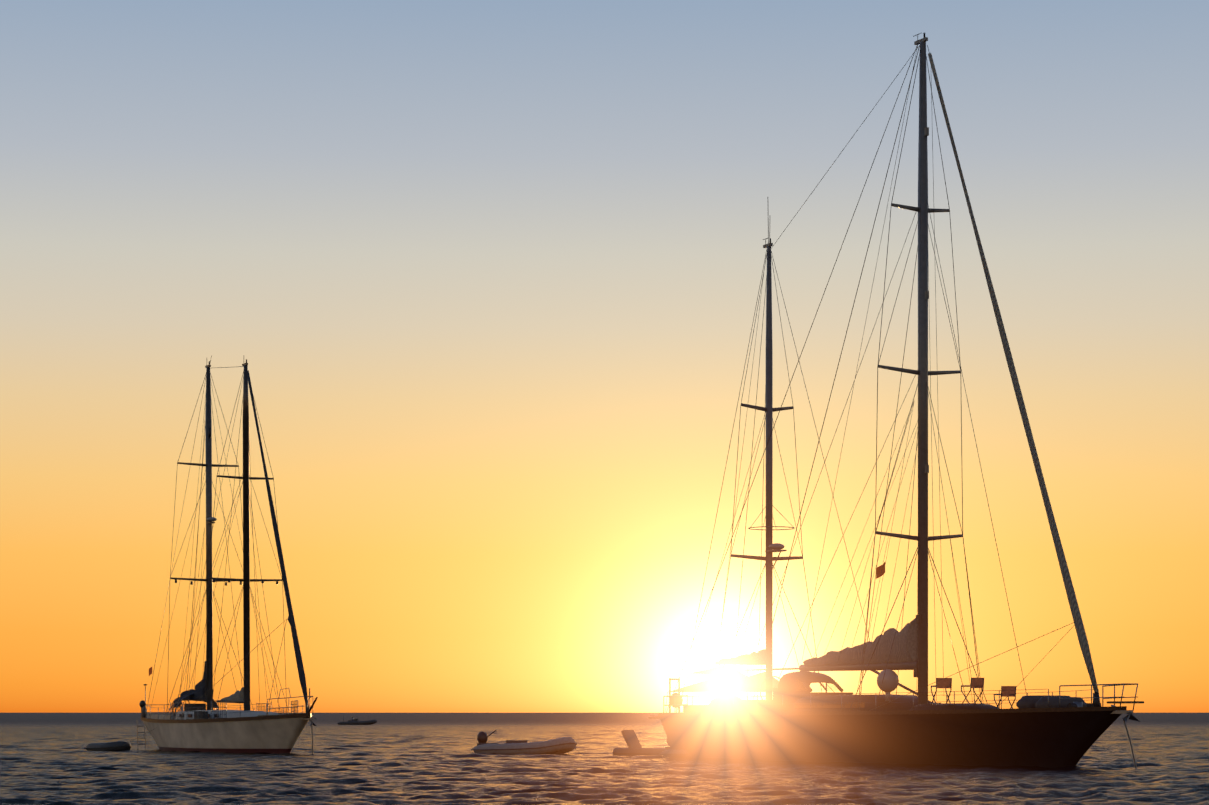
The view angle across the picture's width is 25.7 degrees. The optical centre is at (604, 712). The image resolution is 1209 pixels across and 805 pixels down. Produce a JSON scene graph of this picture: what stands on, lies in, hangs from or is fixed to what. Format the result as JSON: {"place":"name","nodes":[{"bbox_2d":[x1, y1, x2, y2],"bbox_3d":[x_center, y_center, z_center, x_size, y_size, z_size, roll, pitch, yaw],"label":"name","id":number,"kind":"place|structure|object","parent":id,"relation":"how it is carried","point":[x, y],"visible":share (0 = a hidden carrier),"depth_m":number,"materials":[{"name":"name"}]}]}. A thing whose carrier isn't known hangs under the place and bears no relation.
{"place":"outdoors","nodes":[
{"label":"outdoors","id":0,"kind":"place"},
{"bbox_2d":[0,713,1208,804],"bbox_3d":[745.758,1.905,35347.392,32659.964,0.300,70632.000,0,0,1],"label":"sea","id":1,"kind":"structure","parent":0,"point":[384,759],"depth_m":83.54,"materials":[{"name":"liquid"}]},
{"bbox_2d":[83,729,153,750],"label":"grey dinghy","id":2,"kind":"object","parent":1,"relation":"on","point":[117,746],"depth_m":128.87,"materials":[{"name":"rubber"}]},
{"bbox_2d":[337,713,376,724],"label":"rib","id":3,"kind":"object","parent":1,"relation":"on","point":[352,721],"depth_m":408.10,"materials":[{"name":"black plastic"}]},
{"bbox_2d":[471,730,583,754],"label":"inflatable boat","id":4,"kind":"object","parent":1,"relation":"on","point":[563,745],"depth_m":119.63,"materials":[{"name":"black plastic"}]},
{"bbox_2d":[612,730,664,755],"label":"float lounger","id":5,"kind":"object","parent":1,"relation":"on","point":[632,743],"depth_m":116.45,"materials":[{"name":"brown plastic"}]},
{"bbox_2d":[659,738,689,756],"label":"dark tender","id":6,"kind":"object","parent":1,"relation":"on","point":[669,751],"depth_m":112.32,"materials":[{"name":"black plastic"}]},
{"bbox_2d":[649,33,1143,768],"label":"sailboat","id":7,"kind":"object","parent":1,"relation":"on","point":[793,717],"depth_m":98.90,"materials":[{"name":"brown wood"}]},
{"bbox_2d":[0,0,1208,712],"label":"sky","id":8,"kind":"structure","parent":0,"point":[485,275],"materials":[{"name":"orange"}]},
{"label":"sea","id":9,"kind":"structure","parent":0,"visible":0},
{"bbox_2d":[137,355,317,753],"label":"sailboat","id":10,"kind":"object","parent":9,"relation":"on","point":[196,727],"depth_m":125.89,"materials":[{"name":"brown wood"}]}
]}

